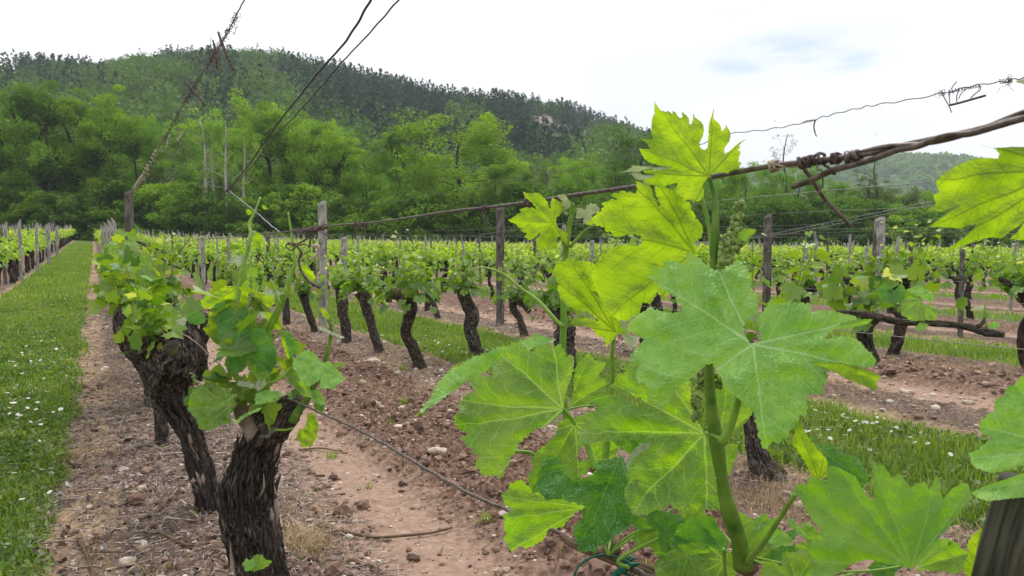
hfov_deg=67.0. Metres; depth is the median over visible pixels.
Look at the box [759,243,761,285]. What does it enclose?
vineyard stake
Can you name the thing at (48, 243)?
wooden post
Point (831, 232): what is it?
trellis wire
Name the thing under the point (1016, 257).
grapevine
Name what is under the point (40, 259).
grapevine
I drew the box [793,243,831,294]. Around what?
grapevine
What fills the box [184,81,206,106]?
hanging twig
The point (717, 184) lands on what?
background tree
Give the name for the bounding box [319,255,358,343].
grapevine
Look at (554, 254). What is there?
grapevine
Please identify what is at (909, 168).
distant woodland
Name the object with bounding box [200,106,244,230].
slender tree
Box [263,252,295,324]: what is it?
grapevine
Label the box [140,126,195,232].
slender tree
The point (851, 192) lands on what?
background tree
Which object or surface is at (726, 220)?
thicket
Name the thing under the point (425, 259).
grapevine
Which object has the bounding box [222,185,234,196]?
dry tendril
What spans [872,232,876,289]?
vineyard stake
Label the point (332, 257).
grapevine
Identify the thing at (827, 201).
dry tendril
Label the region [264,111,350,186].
tall tree
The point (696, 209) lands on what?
thicket
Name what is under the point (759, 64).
sky
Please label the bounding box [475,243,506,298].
grapevine
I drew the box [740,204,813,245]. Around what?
thicket
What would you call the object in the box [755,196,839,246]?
thicket
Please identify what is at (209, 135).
slender tree
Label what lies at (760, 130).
trellis wire
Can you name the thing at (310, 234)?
dry tendril
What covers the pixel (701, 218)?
trellis wire
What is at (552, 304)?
grapevine
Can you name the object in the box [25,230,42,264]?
grapevine
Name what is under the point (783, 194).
trellis wire
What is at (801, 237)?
trellis wire
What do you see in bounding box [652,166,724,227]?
broadleaf tree
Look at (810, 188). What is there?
broadleaf tree
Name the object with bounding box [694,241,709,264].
grapevine
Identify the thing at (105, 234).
wooden post
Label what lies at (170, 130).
dry tendril
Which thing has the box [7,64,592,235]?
hillside
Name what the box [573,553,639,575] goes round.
twine tie
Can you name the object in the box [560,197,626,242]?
thicket
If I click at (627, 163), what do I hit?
tall tree
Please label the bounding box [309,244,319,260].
pale tendril
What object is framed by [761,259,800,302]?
grapevine
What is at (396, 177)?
broadleaf tree
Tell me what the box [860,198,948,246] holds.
thicket
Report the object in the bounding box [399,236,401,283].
vineyard stake
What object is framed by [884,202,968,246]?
thicket
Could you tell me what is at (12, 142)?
broadleaf tree
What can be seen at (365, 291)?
grapevine
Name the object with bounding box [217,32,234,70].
hanging twig
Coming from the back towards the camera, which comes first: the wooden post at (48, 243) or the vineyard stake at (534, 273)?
the wooden post at (48, 243)
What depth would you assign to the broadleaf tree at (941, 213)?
76.29 m
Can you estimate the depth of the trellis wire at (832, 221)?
3.27 m
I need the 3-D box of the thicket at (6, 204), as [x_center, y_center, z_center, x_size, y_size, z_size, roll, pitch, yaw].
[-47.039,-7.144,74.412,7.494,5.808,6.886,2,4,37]
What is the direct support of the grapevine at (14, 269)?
on the ground at (396, 509)
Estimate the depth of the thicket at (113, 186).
72.52 m
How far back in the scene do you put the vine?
43.15 m
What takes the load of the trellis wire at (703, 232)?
attached to the vineyard stake at (479, 241)
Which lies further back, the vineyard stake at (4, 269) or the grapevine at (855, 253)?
the grapevine at (855, 253)
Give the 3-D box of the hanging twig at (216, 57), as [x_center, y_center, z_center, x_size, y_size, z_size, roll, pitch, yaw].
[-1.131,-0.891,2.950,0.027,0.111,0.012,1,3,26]
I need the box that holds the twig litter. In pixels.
[8,308,990,575]
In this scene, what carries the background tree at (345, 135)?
on the hillside
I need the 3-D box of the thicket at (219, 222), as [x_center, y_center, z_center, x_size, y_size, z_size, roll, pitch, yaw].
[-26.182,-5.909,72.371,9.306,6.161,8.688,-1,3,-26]
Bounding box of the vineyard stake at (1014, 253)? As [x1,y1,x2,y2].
[1009,242,1017,309]
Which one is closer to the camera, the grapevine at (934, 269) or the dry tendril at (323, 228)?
the dry tendril at (323, 228)
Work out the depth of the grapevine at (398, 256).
21.47 m
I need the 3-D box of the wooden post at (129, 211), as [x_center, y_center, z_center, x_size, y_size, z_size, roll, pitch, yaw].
[-4.462,-0.167,9.049,0.096,1.969,0.095,-2,3,-29]
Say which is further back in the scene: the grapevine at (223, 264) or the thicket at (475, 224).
the thicket at (475, 224)
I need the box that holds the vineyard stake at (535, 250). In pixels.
[535,236,536,269]
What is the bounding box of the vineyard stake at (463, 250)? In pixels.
[461,235,465,280]
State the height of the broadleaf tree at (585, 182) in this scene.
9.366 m
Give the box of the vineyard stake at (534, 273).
[533,238,535,279]
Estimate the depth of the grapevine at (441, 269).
30.67 m
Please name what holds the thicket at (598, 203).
on the ground at (396, 509)
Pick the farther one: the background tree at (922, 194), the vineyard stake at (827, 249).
the background tree at (922, 194)
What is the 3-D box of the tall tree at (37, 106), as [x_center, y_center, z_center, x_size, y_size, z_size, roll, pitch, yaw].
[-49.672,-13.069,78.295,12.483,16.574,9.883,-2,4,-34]
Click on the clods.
(598, 568)
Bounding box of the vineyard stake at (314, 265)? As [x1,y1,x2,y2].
[312,238,316,282]
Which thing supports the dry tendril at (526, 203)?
attached to the trellis wire at (878, 152)
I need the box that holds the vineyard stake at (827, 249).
[826,240,828,276]
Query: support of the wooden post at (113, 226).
on the ground at (396, 509)
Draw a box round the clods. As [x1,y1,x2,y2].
[44,306,1021,575]
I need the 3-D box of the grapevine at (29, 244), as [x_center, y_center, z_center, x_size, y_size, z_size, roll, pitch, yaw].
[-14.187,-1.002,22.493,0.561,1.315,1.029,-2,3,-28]
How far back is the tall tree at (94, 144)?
75.28 m
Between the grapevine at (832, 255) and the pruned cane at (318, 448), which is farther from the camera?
the grapevine at (832, 255)
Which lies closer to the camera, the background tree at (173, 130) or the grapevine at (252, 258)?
the grapevine at (252, 258)
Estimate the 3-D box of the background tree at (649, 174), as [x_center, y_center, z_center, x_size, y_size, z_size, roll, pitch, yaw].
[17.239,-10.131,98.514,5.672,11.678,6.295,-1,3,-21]
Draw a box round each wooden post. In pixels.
[3,222,7,269]
[17,219,22,281]
[35,222,38,271]
[46,223,50,263]
[55,225,58,256]
[101,225,103,252]
[103,222,107,244]
[107,219,110,242]
[111,218,116,241]
[124,189,133,242]
[200,235,205,298]
[226,238,230,269]
[266,235,269,280]
[318,201,327,325]
[341,237,347,292]
[496,207,503,324]
[590,240,593,262]
[762,214,771,311]
[804,247,808,287]
[864,247,868,270]
[874,217,885,323]
[957,249,964,335]
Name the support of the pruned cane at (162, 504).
on the ground at (396, 509)
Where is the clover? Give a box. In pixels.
[0,292,1023,575]
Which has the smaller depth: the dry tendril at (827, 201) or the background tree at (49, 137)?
the dry tendril at (827, 201)
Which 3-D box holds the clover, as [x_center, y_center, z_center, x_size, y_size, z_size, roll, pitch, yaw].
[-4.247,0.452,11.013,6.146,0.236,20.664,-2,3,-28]
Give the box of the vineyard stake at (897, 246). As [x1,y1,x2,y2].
[895,235,898,256]
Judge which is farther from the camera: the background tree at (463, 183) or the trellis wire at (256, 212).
the background tree at (463, 183)
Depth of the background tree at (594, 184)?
99.49 m
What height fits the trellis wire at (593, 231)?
0.825 m
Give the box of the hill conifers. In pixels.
[0,43,744,182]
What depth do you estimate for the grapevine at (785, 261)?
15.24 m
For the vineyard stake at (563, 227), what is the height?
1.711 m
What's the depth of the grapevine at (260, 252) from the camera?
26.78 m
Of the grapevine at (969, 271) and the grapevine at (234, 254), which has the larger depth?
the grapevine at (234, 254)
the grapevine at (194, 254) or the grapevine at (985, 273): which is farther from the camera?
the grapevine at (194, 254)
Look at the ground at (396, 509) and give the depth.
4.10 m
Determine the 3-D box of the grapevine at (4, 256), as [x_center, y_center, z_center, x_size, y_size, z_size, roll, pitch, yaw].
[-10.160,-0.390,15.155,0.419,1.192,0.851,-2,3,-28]
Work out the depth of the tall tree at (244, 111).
80.37 m
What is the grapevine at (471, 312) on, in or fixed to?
on the ground at (396, 509)
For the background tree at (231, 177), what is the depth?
88.18 m
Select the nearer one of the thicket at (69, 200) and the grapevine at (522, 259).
the grapevine at (522, 259)
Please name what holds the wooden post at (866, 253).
on the ground at (396, 509)
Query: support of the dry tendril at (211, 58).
attached to the trellis wire at (202, 72)
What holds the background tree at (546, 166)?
on the ground at (396, 509)
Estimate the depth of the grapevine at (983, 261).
18.75 m
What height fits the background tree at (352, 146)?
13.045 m
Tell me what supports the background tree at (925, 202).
on the ground at (396, 509)
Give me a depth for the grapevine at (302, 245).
30.46 m
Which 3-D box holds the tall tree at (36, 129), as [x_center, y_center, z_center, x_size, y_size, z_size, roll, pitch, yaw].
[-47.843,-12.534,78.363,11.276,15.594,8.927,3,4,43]
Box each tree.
[0,79,81,184]
[0,87,95,215]
[0,90,30,195]
[0,117,96,225]
[0,122,42,176]
[10,114,67,175]
[22,99,109,224]
[37,84,132,190]
[71,106,148,220]
[77,96,160,212]
[95,111,176,220]
[116,136,168,188]
[119,120,202,230]
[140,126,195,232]
[165,137,238,214]
[168,111,261,216]
[177,108,235,230]
[186,120,228,232]
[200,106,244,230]
[216,127,279,218]
[217,128,264,236]
[218,87,295,209]
[231,137,311,230]
[240,100,325,211]
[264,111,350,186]
[272,115,359,222]
[298,129,373,212]
[304,129,355,154]
[311,132,396,211]
[334,154,398,215]
[337,138,360,180]
[359,149,409,202]
[380,151,417,204]
[381,125,412,189]
[387,107,533,238]
[431,166,509,195]
[431,167,468,239]
[459,167,520,239]
[477,160,501,194]
[501,168,549,232]
[530,157,565,188]
[533,157,564,191]
[547,157,600,202]
[547,161,610,240]
[566,153,609,199]
[584,168,639,240]
[601,122,694,203]
[605,161,625,199]
[637,164,672,194]
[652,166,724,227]
[702,180,730,225]
[717,160,781,240]
[728,184,768,214]
[761,170,808,203]
[766,122,806,196]
[769,165,832,238]
[801,180,835,223]
[817,181,864,212]
[828,175,861,199]
[848,168,893,207]
[851,135,894,206]
[853,182,890,222]
[879,186,924,229]
[888,191,932,205]
[914,189,959,210]
[921,195,955,238]
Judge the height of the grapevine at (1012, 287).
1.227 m
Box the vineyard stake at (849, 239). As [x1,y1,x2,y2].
[848,234,851,268]
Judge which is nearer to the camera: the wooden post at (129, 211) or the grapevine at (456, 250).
the wooden post at (129, 211)
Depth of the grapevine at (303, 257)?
21.45 m
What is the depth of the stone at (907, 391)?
6.00 m
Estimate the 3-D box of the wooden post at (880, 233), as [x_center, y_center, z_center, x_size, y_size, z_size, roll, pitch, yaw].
[5.521,-0.174,11.645,0.131,1.794,0.130,0,3,-8]
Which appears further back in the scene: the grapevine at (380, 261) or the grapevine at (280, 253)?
the grapevine at (280, 253)
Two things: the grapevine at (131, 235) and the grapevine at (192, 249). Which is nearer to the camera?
the grapevine at (131, 235)
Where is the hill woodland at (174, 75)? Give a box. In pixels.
[0,46,905,244]
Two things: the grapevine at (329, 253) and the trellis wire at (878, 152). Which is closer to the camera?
the trellis wire at (878, 152)
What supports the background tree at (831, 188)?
on the ground at (396, 509)
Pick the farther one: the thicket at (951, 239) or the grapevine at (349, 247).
the thicket at (951, 239)
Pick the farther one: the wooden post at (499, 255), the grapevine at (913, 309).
the wooden post at (499, 255)
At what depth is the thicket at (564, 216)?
71.29 m
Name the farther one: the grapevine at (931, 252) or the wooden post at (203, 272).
the grapevine at (931, 252)
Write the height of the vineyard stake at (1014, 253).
1.361 m
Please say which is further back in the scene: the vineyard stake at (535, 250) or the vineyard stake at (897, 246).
the vineyard stake at (535, 250)
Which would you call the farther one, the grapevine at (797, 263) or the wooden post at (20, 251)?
the grapevine at (797, 263)
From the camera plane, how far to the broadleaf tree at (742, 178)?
75.48 m
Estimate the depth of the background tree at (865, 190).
91.27 m
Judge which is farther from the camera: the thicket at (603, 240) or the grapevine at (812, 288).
the thicket at (603, 240)
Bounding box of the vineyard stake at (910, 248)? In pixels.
[908,241,912,264]
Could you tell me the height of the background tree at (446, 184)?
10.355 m
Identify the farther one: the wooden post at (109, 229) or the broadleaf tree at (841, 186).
the broadleaf tree at (841, 186)
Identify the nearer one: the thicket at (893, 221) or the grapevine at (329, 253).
the grapevine at (329, 253)
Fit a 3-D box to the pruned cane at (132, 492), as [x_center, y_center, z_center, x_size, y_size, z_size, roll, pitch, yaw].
[-1.649,0.910,3.458,0.012,0.030,0.199,3,4,42]
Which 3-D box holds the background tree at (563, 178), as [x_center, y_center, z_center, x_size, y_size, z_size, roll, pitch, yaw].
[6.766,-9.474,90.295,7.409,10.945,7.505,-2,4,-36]
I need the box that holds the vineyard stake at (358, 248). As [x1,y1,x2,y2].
[357,236,359,267]
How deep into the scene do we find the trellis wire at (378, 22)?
1.62 m
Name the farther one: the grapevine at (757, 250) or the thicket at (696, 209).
the thicket at (696, 209)
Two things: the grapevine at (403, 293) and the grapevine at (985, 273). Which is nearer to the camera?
the grapevine at (403, 293)
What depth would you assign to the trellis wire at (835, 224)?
3.24 m
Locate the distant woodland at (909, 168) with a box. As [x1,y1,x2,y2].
[740,151,989,209]
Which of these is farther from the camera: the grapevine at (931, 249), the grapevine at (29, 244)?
the grapevine at (931, 249)
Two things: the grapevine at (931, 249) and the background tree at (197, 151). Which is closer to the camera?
the grapevine at (931, 249)
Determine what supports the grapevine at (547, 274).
on the ground at (396, 509)
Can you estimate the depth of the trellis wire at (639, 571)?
1.16 m
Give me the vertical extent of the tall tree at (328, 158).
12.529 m
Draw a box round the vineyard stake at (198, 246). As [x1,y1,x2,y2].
[197,238,199,274]
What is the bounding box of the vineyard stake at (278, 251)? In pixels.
[277,239,278,275]
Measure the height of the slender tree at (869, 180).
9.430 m
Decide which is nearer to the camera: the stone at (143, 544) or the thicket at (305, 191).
the stone at (143, 544)
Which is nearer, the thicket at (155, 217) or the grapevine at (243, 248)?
the grapevine at (243, 248)
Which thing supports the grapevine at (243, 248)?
on the ground at (396, 509)
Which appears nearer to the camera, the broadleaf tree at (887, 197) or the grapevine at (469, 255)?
the grapevine at (469, 255)
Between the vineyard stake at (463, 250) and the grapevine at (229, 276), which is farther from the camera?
the vineyard stake at (463, 250)
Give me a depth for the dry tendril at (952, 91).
2.76 m
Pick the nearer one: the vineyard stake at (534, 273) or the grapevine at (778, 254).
the vineyard stake at (534, 273)
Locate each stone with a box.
[117,556,136,565]
[132,539,146,549]
[363,357,380,364]
[427,447,446,453]
[498,510,507,516]
[502,567,510,572]
[898,388,914,394]
[961,399,975,404]
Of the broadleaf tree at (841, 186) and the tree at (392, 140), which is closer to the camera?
the broadleaf tree at (841, 186)
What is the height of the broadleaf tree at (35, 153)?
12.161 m
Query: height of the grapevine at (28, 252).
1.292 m
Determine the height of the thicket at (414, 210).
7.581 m
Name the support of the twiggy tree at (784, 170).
on the ground at (396, 509)
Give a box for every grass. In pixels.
[0,244,1023,575]
[0,258,1022,575]
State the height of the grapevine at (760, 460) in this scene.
1.202 m
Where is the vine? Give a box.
[0,227,1023,271]
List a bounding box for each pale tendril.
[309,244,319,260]
[768,162,796,167]
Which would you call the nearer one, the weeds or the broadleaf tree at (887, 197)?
the weeds
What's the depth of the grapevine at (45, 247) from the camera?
29.74 m
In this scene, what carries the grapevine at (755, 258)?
on the ground at (396, 509)
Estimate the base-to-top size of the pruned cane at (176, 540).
0.030 m
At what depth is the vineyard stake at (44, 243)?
30.55 m
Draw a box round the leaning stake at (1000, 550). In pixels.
[971,472,1023,575]
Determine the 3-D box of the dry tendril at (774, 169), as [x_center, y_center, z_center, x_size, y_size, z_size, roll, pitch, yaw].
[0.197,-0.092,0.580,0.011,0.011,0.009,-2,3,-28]
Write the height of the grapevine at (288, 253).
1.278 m
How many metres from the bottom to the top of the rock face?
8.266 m
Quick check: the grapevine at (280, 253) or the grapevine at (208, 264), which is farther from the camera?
the grapevine at (280, 253)
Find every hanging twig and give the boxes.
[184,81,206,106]
[212,40,218,68]
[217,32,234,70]
[942,81,985,112]
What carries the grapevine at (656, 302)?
on the ground at (396, 509)
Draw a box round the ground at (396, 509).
[0,239,1023,575]
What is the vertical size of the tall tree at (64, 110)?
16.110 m
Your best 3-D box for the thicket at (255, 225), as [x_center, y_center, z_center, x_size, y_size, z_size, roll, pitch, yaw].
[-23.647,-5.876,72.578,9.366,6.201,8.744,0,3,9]
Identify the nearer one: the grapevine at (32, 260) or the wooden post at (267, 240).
the wooden post at (267, 240)
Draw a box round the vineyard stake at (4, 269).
[0,228,7,284]
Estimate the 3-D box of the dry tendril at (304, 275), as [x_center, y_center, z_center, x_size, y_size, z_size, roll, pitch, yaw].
[-0.524,-0.055,1.950,0.083,0.115,0.009,0,3,5]
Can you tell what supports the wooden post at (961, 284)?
on the ground at (396, 509)
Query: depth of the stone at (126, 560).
2.68 m
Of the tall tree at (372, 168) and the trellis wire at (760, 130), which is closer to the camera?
the trellis wire at (760, 130)
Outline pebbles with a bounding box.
[0,267,1022,575]
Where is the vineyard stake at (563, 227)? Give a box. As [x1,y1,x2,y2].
[561,225,565,260]
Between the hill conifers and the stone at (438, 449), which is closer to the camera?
the stone at (438, 449)
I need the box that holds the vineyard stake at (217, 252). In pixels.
[215,231,220,279]
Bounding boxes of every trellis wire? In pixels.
[134,0,244,187]
[152,109,1023,242]
[158,0,371,276]
[170,331,227,371]
[221,206,957,234]
[229,0,399,189]
[229,190,280,232]
[241,218,940,235]
[280,397,655,575]
[296,227,927,235]
[312,229,1018,236]
[313,271,1023,349]
[334,252,1001,283]
[367,232,946,236]
[375,77,1023,204]
[389,264,1020,303]
[437,236,952,237]
[443,235,945,237]
[480,181,935,234]
[694,201,934,243]
[694,204,934,242]
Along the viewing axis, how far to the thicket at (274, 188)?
73.34 m
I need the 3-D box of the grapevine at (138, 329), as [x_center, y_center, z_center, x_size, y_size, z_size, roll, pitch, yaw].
[-2.088,0.333,4.364,0.441,1.179,1.658,-2,3,-32]
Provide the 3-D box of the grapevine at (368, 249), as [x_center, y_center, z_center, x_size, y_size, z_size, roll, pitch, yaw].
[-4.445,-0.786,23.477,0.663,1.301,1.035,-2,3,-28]
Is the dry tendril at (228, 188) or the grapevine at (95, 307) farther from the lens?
the grapevine at (95, 307)
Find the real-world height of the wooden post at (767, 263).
1.827 m
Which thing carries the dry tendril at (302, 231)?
attached to the trellis wire at (878, 152)
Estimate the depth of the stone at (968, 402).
5.59 m
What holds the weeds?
on the ground at (396, 509)
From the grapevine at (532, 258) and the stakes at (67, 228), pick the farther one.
the stakes at (67, 228)
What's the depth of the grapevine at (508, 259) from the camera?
20.52 m
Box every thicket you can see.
[0,188,31,228]
[0,189,53,226]
[0,190,66,229]
[25,190,97,238]
[44,193,108,238]
[55,193,148,239]
[67,172,171,240]
[109,194,182,235]
[117,178,219,245]
[142,191,224,245]
[168,197,233,237]
[179,191,282,237]
[209,192,305,239]
[221,182,313,238]
[259,178,346,238]
[271,186,353,239]
[292,192,370,240]
[316,200,389,239]
[338,199,421,240]
[353,189,446,249]
[357,181,467,240]
[408,193,481,252]
[434,192,513,242]
[466,201,532,242]
[470,197,548,251]
[503,174,585,250]
[512,205,594,243]
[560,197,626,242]
[561,198,642,253]
[587,196,640,243]
[686,201,723,244]
[687,199,733,245]
[696,202,774,244]
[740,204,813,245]
[751,214,781,245]
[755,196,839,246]
[773,197,864,245]
[797,204,872,246]
[820,189,910,246]
[839,208,930,245]
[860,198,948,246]
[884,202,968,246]
[911,215,975,247]
[924,225,995,247]
[944,225,1023,248]
[989,227,1019,245]
[998,223,1023,247]
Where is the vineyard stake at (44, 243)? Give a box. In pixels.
[44,226,45,259]
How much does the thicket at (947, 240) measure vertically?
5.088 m
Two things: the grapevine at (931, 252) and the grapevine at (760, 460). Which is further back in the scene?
the grapevine at (931, 252)
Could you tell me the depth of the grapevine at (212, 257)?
20.33 m
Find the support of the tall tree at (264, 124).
on the ground at (396, 509)
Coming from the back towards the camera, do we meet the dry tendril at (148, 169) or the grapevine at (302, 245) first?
the grapevine at (302, 245)
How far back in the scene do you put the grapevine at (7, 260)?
17.39 m
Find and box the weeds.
[51,302,1013,575]
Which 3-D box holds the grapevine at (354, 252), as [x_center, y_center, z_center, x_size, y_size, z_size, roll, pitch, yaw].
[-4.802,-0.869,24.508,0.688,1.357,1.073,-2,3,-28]
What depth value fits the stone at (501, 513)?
3.11 m
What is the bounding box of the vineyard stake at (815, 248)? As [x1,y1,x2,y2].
[814,231,816,294]
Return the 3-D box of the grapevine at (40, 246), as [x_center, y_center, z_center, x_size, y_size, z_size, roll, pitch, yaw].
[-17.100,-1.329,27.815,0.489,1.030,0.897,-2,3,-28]
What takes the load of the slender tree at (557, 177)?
on the ground at (396, 509)
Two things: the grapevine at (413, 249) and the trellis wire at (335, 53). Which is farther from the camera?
the grapevine at (413, 249)
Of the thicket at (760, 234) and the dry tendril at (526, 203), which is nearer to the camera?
the dry tendril at (526, 203)
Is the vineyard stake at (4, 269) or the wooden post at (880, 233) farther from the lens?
the vineyard stake at (4, 269)
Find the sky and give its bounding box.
[0,0,1023,167]
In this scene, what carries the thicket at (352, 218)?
on the ground at (396, 509)
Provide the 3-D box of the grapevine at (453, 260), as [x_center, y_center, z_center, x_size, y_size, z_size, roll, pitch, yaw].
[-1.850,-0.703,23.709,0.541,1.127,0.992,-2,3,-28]
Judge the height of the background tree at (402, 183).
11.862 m
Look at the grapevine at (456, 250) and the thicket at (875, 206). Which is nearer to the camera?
the grapevine at (456, 250)
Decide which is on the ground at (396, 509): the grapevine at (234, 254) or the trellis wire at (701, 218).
the grapevine at (234, 254)
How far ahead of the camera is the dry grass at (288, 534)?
3.48 m
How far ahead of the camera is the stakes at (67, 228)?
52.59 m
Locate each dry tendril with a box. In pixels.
[134,174,145,191]
[141,146,162,176]
[155,110,183,152]
[180,74,203,106]
[200,38,222,74]
[214,12,240,44]
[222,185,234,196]
[285,233,312,255]
[288,244,320,288]
[291,225,322,242]
[308,229,315,247]
[310,224,330,238]
[353,220,368,229]
[481,205,489,210]
[523,198,535,208]
[768,159,780,172]
[797,152,835,200]
[802,168,851,227]
[829,152,841,164]
[844,149,863,163]
[948,84,981,95]
[999,74,1013,90]
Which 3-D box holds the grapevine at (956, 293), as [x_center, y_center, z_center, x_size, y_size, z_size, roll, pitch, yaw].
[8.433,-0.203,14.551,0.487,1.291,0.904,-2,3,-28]
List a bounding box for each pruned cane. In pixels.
[77,540,94,575]
[85,519,127,548]
[90,551,170,557]
[120,488,164,494]
[138,474,180,520]
[158,530,220,546]
[299,447,341,451]
[316,524,452,538]
[458,458,525,474]
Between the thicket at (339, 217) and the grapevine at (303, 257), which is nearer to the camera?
the grapevine at (303, 257)
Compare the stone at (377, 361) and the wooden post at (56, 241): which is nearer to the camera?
the stone at (377, 361)
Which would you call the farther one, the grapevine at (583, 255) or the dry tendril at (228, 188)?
the grapevine at (583, 255)
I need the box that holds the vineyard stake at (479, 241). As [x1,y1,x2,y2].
[478,235,480,284]
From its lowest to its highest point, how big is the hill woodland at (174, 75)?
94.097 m
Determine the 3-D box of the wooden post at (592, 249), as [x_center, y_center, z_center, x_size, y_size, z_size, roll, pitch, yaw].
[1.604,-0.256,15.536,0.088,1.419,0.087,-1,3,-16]
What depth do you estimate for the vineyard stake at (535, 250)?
28.40 m
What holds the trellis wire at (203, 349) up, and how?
attached to the grapevine at (247, 506)
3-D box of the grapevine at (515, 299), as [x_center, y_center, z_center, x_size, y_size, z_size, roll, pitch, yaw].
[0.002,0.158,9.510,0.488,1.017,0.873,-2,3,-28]
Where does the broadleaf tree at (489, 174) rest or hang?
on the ground at (396, 509)
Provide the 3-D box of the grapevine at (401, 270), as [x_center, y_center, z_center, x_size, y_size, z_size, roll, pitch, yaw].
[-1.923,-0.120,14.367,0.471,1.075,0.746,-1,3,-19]
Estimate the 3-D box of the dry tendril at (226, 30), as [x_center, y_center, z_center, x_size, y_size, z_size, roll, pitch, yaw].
[-1.044,-0.943,2.843,0.049,0.076,0.365,-2,3,-32]
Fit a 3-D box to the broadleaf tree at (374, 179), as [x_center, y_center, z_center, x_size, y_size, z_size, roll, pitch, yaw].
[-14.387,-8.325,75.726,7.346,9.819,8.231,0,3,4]
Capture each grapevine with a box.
[0,231,15,263]
[0,232,27,280]
[0,240,12,283]
[0,248,5,266]
[6,242,21,283]
[7,238,33,274]
[14,231,34,272]
[14,234,29,277]
[23,234,34,268]
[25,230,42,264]
[25,231,39,270]
[34,236,44,261]
[39,237,44,263]
[40,238,46,260]
[87,234,151,407]
[93,229,154,385]
[94,243,185,444]
[141,231,200,393]
[148,311,217,514]
[149,245,182,357]
[161,197,344,575]
[163,243,171,265]
[174,240,190,269]
[176,242,194,272]
[183,241,207,277]
[189,242,207,278]
[199,239,220,283]
[205,243,221,286]
[213,253,226,284]
[216,247,233,269]
[216,254,235,285]
[218,236,256,269]
[234,266,251,306]
[236,239,245,253]
[238,248,262,299]
[240,239,252,257]
[246,259,269,307]
[249,241,261,261]
[251,244,265,273]
[255,239,280,306]
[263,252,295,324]
[265,250,282,277]
[273,240,297,269]
[279,241,298,281]
[283,254,320,332]
[290,246,310,280]
[294,239,308,252]
[300,243,317,286]
[310,243,337,289]
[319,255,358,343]
[327,242,334,271]
[329,245,340,272]
[337,248,388,352]
[337,249,362,293]
[347,239,365,278]
[347,240,354,262]
[355,247,383,298]
[356,241,378,274]
[364,240,396,302]
[373,229,440,368]
[385,240,404,283]
[389,242,405,271]
[395,253,417,285]
[400,244,420,279]
[407,242,422,254]
[411,263,440,318]
[412,248,441,287]
[414,241,444,310]
[420,79,1023,575]
[429,243,442,271]
[432,243,490,355]
[434,244,454,292]
[439,247,460,275]
[446,241,466,271]
[452,250,475,272]
[459,241,478,273]
[471,245,491,281]
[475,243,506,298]
[490,241,513,277]
[491,244,513,267]
[491,260,535,336]
[504,246,532,294]
[513,245,539,281]
[513,248,531,279]
[514,248,596,377]
[533,249,552,281]
[535,254,557,296]
[536,240,561,267]
[572,244,588,261]
[577,248,603,263]
[586,245,599,255]
[586,246,607,262]
[602,232,649,342]
[651,292,680,310]
[671,294,677,312]
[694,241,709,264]
[717,252,758,288]
[718,230,829,484]
[719,234,751,271]
[747,252,760,285]
[749,244,781,280]
[749,246,774,274]
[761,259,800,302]
[762,247,798,298]
[772,248,783,260]
[776,261,1004,364]
[777,253,854,304]
[780,252,803,282]
[781,246,801,280]
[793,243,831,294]
[801,251,833,280]
[817,241,844,273]
[817,251,842,285]
[823,248,876,317]
[829,243,849,272]
[829,251,867,296]
[842,243,872,273]
[847,251,871,272]
[856,219,952,354]
[869,249,905,312]
[882,248,940,328]
[897,242,942,268]
[913,247,936,281]
[913,248,947,280]
[922,248,951,282]
[929,248,984,318]
[934,243,984,299]
[945,248,988,299]
[956,241,1000,291]
[969,256,997,288]
[970,239,1023,305]
[972,245,1023,367]
[982,245,1017,265]
[1003,243,1023,269]
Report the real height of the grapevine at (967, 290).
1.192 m
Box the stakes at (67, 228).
[2,224,1022,261]
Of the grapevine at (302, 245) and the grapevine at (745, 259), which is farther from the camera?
the grapevine at (302, 245)
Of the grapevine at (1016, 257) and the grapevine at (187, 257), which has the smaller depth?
the grapevine at (1016, 257)
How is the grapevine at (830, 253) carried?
on the ground at (396, 509)
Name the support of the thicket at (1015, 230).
on the ground at (396, 509)
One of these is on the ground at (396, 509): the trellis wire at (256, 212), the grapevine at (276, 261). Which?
the grapevine at (276, 261)
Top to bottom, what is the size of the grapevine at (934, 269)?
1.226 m
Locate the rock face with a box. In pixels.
[533,114,552,128]
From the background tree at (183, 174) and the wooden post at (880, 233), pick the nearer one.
the wooden post at (880, 233)
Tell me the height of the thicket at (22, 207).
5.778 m
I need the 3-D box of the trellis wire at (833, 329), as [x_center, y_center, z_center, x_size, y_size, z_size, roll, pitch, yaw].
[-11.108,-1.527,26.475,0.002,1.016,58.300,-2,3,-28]
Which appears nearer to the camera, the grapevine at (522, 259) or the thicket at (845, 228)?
the grapevine at (522, 259)
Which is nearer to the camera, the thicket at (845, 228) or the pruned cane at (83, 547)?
the pruned cane at (83, 547)
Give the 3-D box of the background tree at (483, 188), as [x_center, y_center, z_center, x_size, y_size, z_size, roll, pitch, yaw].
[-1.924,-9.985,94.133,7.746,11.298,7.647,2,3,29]
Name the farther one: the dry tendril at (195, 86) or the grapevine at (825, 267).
the grapevine at (825, 267)
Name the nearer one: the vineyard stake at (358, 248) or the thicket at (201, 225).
the vineyard stake at (358, 248)
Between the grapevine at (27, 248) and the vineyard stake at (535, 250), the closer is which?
the grapevine at (27, 248)
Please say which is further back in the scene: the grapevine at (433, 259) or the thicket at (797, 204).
the thicket at (797, 204)
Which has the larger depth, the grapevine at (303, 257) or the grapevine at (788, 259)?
the grapevine at (788, 259)
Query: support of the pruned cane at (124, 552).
on the ground at (396, 509)
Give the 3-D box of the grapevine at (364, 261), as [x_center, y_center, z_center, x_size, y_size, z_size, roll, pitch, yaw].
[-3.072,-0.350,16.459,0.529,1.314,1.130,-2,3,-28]
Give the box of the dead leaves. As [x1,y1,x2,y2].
[31,308,972,575]
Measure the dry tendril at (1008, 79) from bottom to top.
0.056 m
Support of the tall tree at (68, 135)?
on the ground at (396, 509)

